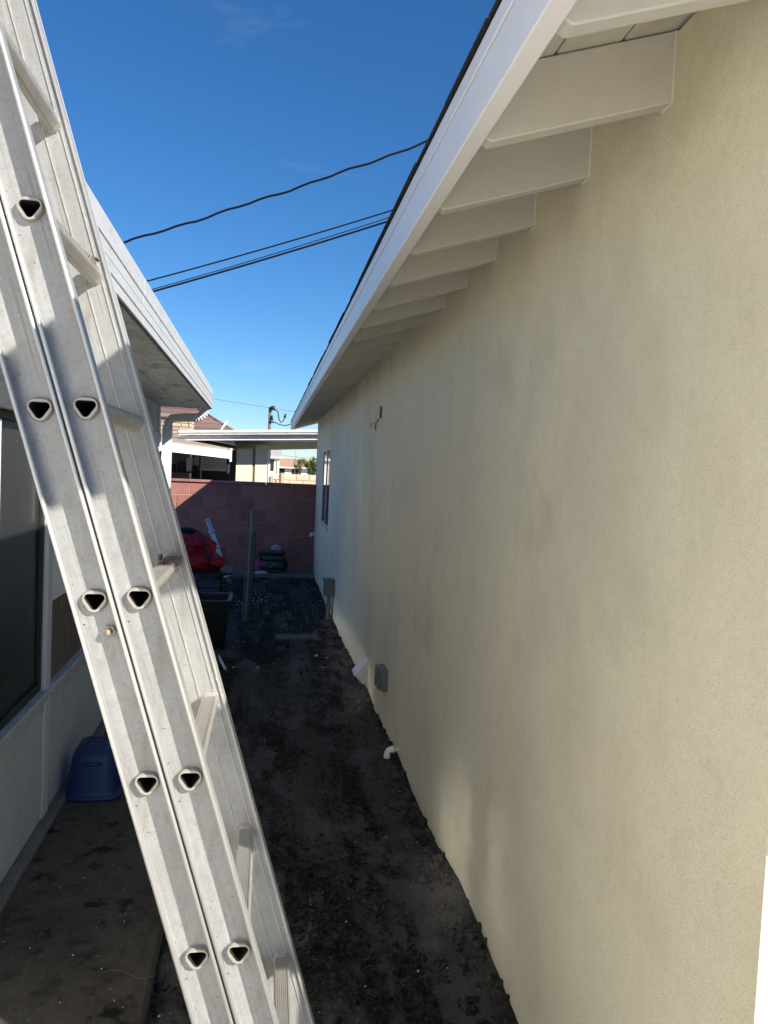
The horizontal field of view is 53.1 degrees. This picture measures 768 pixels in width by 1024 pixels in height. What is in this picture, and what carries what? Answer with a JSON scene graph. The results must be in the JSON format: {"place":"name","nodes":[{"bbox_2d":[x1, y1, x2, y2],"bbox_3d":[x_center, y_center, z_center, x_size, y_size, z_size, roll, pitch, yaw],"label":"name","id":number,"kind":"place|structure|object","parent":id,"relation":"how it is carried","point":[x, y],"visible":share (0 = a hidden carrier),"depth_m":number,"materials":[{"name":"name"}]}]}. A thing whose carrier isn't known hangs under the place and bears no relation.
{"place":"outdoors","nodes":[
{"label":"outdoors","id":0,"kind":"place"},
{"bbox_2d":[0,653,219,1023],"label":"concrete walk","id":1,"kind":"structure","parent":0,"point":[44,975],"depth_m":2.56,"materials":[{"name":"grey concrete"}]},
{"bbox_2d":[65,735,123,801],"bbox_3d":[-1.361,1.198,3.651,0.260,0.232,0.314,2,3,-9],"label":"blue tub","id":2,"kind":"object","parent":1,"relation":"on","point":[94,776],"visible":0.78,"depth_m":3.53,"materials":[{"name":"plastic"}]},
{"bbox_2d":[171,463,175,470],"bbox_3d":[-4.719,-0.996,17.010,0.200,0.160,0.200,2,3,-9],"label":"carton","id":3,"kind":"object","parent":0,"point":[173,467],"visible":0.46,"depth_m":16.92,"materials":[{"name":"cardboard"}]},
{"bbox_2d":[177,461,185,470],"bbox_3d":[-4.495,-1.018,17.042,0.170,0.220,0.200,2,3,-9],"label":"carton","id":4,"kind":"object","parent":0,"point":[181,465],"visible":0.96,"depth_m":16.95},
{"bbox_2d":[186,458,192,471],"bbox_3d":[-4.320,-1.051,17.067,0.120,0.300,0.200,2,3,-9],"label":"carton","id":5,"kind":"object","parent":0,"point":[189,464],"visible":0.92,"depth_m":16.97,"materials":[{"name":"grey cardboard"}]},
{"bbox_2d":[193,465,198,471],"bbox_3d":[-4.191,-0.966,17.091,0.110,0.140,0.200,2,3,-9],"label":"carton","id":6,"kind":"object","parent":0,"point":[195,468],"visible":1,"depth_m":17.00,"materials":[{"name":"black"}]},
{"bbox_2d":[160,406,233,429],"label":"brown roof house","id":7,"kind":"structure","parent":0,"point":[209,422],"depth_m":25.30,"materials":[{"name":"beige paint"}]},
{"bbox_2d":[192,566,233,591],"bbox_3d":[-2.186,0.897,9.146,0.750,0.440,0.630,2,3,-9],"label":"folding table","id":8,"kind":"object","parent":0,"point":[224,571],"visible":0.48,"depth_m":8.97,"materials":[{"name":"black plastic"}]},
{"bbox_2d":[180,527,227,570],"bbox_3d":[-2.211,0.429,9.079,0.722,0.493,0.509,2,3,-9],"label":"red bundle","id":9,"kind":"object","parent":8,"relation":"on","point":[202,553],"visible":0.68,"depth_m":8.93,"materials":[{"name":"fabric"}]},
{"bbox_2d":[36,0,495,460],"label":"sky","id":10,"kind":"structure","parent":0,"point":[178,111],"materials":[{"name":"blue"}]},
{"bbox_2d":[146,209,392,281],"bbox_3d":[-2.259,-5.475,15.540,9.009,3.444,0.030,2,3,-9],"label":"overhead cable","id":11,"kind":"object","parent":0,"point":[268,247],"visible":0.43,"depth_m":15.53,"materials":[{"name":"black rubber"}]},
{"bbox_2d":[153,221,386,291],"bbox_3d":[-2.269,-5.251,15.552,9.012,3.522,0.040,2,3,-9],"label":"overhead cable","id":12,"kind":"object","parent":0,"point":[250,263],"visible":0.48,"depth_m":15.54,"materials":[{"name":"black rubber"}]},
{"bbox_2d":[123,139,427,243],"bbox_3d":[-2.110,-6.561,15.497,9.218,4.023,0.044,2,3,-9],"label":"overhead cable","id":13,"kind":"object","parent":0,"point":[272,195],"visible":0.58,"depth_m":15.48,"materials":[{"name":"black rubber"}]},
{"bbox_2d":[270,473,315,484],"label":"peach block wall","id":14,"kind":"structure","parent":0,"point":[293,478],"depth_m":25.79,"materials":[{"name":"beige brick"}]},
{"bbox_2d":[146,575,517,1023],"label":"soil path","id":15,"kind":"structure","parent":0,"point":[289,813],"depth_m":3.41,"materials":[{"name":"brown soil"}]},
{"bbox_2d":[0,0,314,1023],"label":"extension ladder","id":16,"kind":"object","parent":15,"relation":"on","point":[100,478],"visible":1,"depth_m":1.24,"materials":[{"name":"metal"}]},
{"bbox_2d":[198,592,232,649],"bbox_3d":[-1.587,0.997,7.014,0.380,0.458,0.480,2,3,-9],"label":"black tote","id":17,"kind":"object","parent":15,"relation":"on","point":[215,607],"visible":0.62,"depth_m":6.84,"materials":[{"name":"plastic"}]},
{"bbox_2d":[205,518,231,583],"bbox_3d":[-2.392,0.564,11.051,0.466,0.941,0.104,4,3,18],"label":"aluminium frame","id":18,"kind":"object","parent":15,"relation":"on","point":[214,538],"visible":0.7,"depth_m":11.08,"materials":[{"name":"metal"}]},
{"bbox_2d":[218,655,226,669],"bbox_3d":[-1.300,1.203,6.145,0.034,0.044,0.351,2,3,-20],"label":"pipe offcut","id":19,"kind":"object","parent":15,"relation":"on","point":[222,663],"visible":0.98,"depth_m":6.07,"materials":[{"name":"white plastic"}]},
{"bbox_2d":[3,587,447,1016],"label":"paint chips","id":20,"kind":"object","parent":15,"relation":"on","point":[298,841],"visible":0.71,"depth_m":3.40,"materials":[{"name":"white paint"}]},
{"bbox_2d":[242,510,252,621],"bbox_3d":[-1.470,0.627,8.245,0.040,1.291,0.073,4,3,18],"label":"steel post","id":21,"kind":"object","parent":15,"relation":"on","point":[247,567],"visible":0.97,"depth_m":8.25,"materials":[{"name":"grey metal"}]},
{"bbox_2d":[105,747,393,993],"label":"dry roots","id":22,"kind":"object","parent":15,"relation":"on","point":[320,860],"visible":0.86,"depth_m":3.17,"materials":[{"name":"plant"}]},
{"bbox_2d":[248,531,255,615],"bbox_3d":[-1.468,0.739,8.552,0.048,1.056,0.058,5,4,35],"label":"dark stake","id":23,"kind":"object","parent":15,"relation":"on","point":[251,573],"visible":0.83,"depth_m":8.54,"materials":[{"name":"metal"}]},
{"bbox_2d":[275,634,316,640],"bbox_3d":[-0.865,1.236,7.555,0.410,0.030,0.200,2,3,-6],"label":"board","id":24,"kind":"object","parent":15,"relation":"on","point":[286,637],"visible":0.92,"depth_m":7.51,"materials":[{"name":"grey wood"}]},
{"bbox_2d":[228,598,510,1023],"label":"soil clods","id":25,"kind":"object","parent":15,"relation":"on","point":[456,942],"visible":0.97,"depth_m":3.04,"materials":[{"name":"brown soil"}]},
{"bbox_2d":[290,0,767,1023],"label":"stucco house","id":26,"kind":"structure","parent":0,"point":[540,540],"depth_m":1.79,"materials":[{"name":"stucco"},{"name":"paint"},{"name":"dark shingle"}]},
{"bbox_2d":[320,448,330,531],"bbox_3d":[-0.777,-0.321,10.384,0.042,1.070,1.390,2,3,-9],"label":"window","id":27,"kind":"structure","parent":26,"relation":"in","point":[327,452],"depth_m":10.36,"materials":[{"name":"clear glass"}]},
{"bbox_2d":[322,578,334,619],"bbox_3d":[-0.629,1.040,8.578,0.137,0.589,0.200,2,3,-9],"label":"electrical box","id":28,"kind":"object","parent":26,"relation":"attached to","point":[328,587],"visible":0.87,"depth_m":8.52,"materials":[{"name":"grey paint"}]},
{"bbox_2d":[352,650,369,688],"bbox_3d":[-0.176,1.164,5.665,0.106,0.232,0.240,2,3,-9],"label":"vent hood","id":29,"kind":"object","parent":26,"relation":"attached to","point":[360,670],"visible":1,"depth_m":5.58,"materials":[{"name":"metal"}]},
{"bbox_2d":[370,406,381,429],"bbox_3d":[-0.060,-0.671,5.533,0.030,0.162,0.248,2,3,-18],"label":"lamp wiring","id":30,"kind":"object","parent":26,"relation":"attached to","point":[377,420],"visible":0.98,"depth_m":5.46,"materials":[{"name":"black plastic"}]},
{"bbox_2d":[374,664,387,690],"bbox_3d":[-0.021,1.031,4.799,0.072,0.138,0.160,2,3,-9],"label":"junction box","id":31,"kind":"object","parent":26,"relation":"attached to","point":[381,678],"visible":1,"depth_m":4.73,"materials":[{"name":"grey paint"}]},
{"bbox_2d":[384,746,399,758],"bbox_3d":[0.052,1.324,4.240,0.108,0.064,0.039,2,3,-9],"label":"drain pipe","id":32,"kind":"object","parent":26,"relation":"attached to","point":[389,750],"visible":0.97,"depth_m":4.22,"materials":[{"name":"beige plastic"}]},
{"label":"yard","id":33,"kind":"structure","parent":0,"visible":0},
{"bbox_2d":[160,414,193,478],"bbox_3d":[-4.851,-0.796,17.863,0.830,2.880,0.800,2,3,-9],"label":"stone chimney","id":34,"kind":"object","parent":33,"relation":"on","point":[177,426],"visible":0.23,"depth_m":17.57,"materials":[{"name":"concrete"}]},
{"bbox_2d":[160,430,236,480],"bbox_3d":[-5.250,-0.671,15.633,4.480,2.830,6.500,2,3,-9],"label":"carport","id":35,"kind":"object","parent":33,"relation":"on","point":[220,448],"visible":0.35,"depth_m":14.33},
{"bbox_2d":[171,455,201,478],"bbox_3d":[-4.506,-0.348,17.081,0.810,2.000,0.300,2,3,-9],"label":"storage shelf","id":36,"kind":"object","parent":35,"relation":"on","point":[200,463],"visible":0.16,"depth_m":16.96,"materials":[{"name":"metal"}]},
{"bbox_2d":[193,455,226,470],"bbox_3d":[-4.277,-1.201,18.917,0.810,0.370,0.038,2,3,-9],"label":"slatted window","id":37,"kind":"structure","parent":35,"relation":"attached to","point":[209,463],"depth_m":18.92,"materials":[{"name":"grey"}]},
{"bbox_2d":[178,430,317,450],"bbox_3d":[-2.530,-1.535,16.665,3.300,0.495,4.165,2,3,-9],"label":"patio cover","id":38,"kind":"object","parent":33,"relation":"on","point":[280,439],"visible":0.62,"depth_m":14.72,"materials":[{"name":"metal"}]},
{"bbox_2d":[236,445,272,482],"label":"garage wall","id":39,"kind":"structure","parent":33,"relation":"on","point":[253,465],"depth_m":15.26,"materials":[{"name":"beige paint"}]},
{"bbox_2d":[267,450,281,476],"bbox_3d":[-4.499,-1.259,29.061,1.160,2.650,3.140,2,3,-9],"label":"grey siding house","id":40,"kind":"structure","parent":33,"relation":"on","point":[276,455],"depth_m":27.63,"materials":[{"name":"white paint"}]},
{"bbox_2d":[270,459,273,470],"bbox_3d":[-4.043,-1.689,27.638,0.160,0.400,0.025,2,3,-9],"label":"window","id":41,"kind":"structure","parent":40,"relation":"in","point":[271,461],"depth_m":27.63,"materials":[{"name":"glass"}]},
{"label":"ground","id":42,"kind":"structure","parent":0,"visible":0},
{"bbox_2d":[0,183,212,913],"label":"patio house","id":43,"kind":"structure","parent":42,"relation":"on","point":[51,717],"depth_m":3.11,"materials":[{"name":"paint"},{"name":"stucco"},{"name":"glass"}]},
{"bbox_2d":[0,409,44,730],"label":"window","id":44,"kind":"structure","parent":43,"relation":"in","point":[22,519],"depth_m":2.91,"materials":[{"name":"black glass"}]},
{"bbox_2d":[171,478,315,570],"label":"block wall","id":45,"kind":"structure","parent":42,"relation":"on","point":[283,515],"depth_m":12.31,"materials":[{"name":"red brick"}]},
{"bbox_2d":[193,569,313,580],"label":"kerb","id":46,"kind":"structure","parent":42,"relation":"on","point":[286,573],"depth_m":11.95,"materials":[{"name":"concrete"}]},
{"bbox_2d":[254,560,261,570],"bbox_3d":[-1.971,0.846,12.115,0.213,0.176,0.159,2,3,-9],"label":"pink cloth","id":47,"kind":"object","parent":46,"relation":"on","point":[257,565],"visible":0.68,"depth_m":12.06,"materials":[{"name":"fabric"}]},
{"bbox_2d":[259,548,287,572],"bbox_3d":[-1.741,0.761,12.093,0.458,0.386,0.299,2,3,-9],"label":"backpack","id":48,"kind":"object","parent":46,"relation":"on","point":[273,561],"visible":1,"depth_m":11.98,"materials":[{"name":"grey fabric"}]},
{"bbox_2d":[271,545,280,550],"bbox_3d":[-1.692,0.558,12.059,0.167,0.088,0.129,2,3,-9],"label":"cloth heap","id":49,"kind":"object","parent":48,"relation":"on","point":[276,547],"visible":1,"depth_m":12.02,"materials":[{"name":"purple fabric"}]},
{"bbox_2d":[268,406,290,429],"bbox_3d":[-5.153,-2.911,39.506,1.716,4.980,0.271,2,3,-9],"label":"utility pole","id":50,"kind":"object","parent":42,"relation":"on","point":[270,416],"visible":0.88,"depth_m":39.29,"materials":[{"name":"brown wood"}]},
{"bbox_2d":[279,458,309,474],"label":"tan roof bungalow","id":51,"kind":"object","parent":42,"relation":"on","point":[286,466],"visible":0.28,"depth_m":117.30,"materials":[{"name":"white paint"}]},
{"bbox_2d":[294,458,304,473],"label":"round tree","id":52,"kind":"object","parent":42,"relation":"on","point":[299,465],"visible":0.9,"depth_m":83.37,"materials":[{"name":"green plant"}]},
{"bbox_2d":[303,456,316,474],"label":"leafy tree","id":53,"kind":"object","parent":42,"relation":"on","point":[310,466],"visible":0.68,"depth_m":79.06,"materials":[{"name":"green plant"}]}
]}

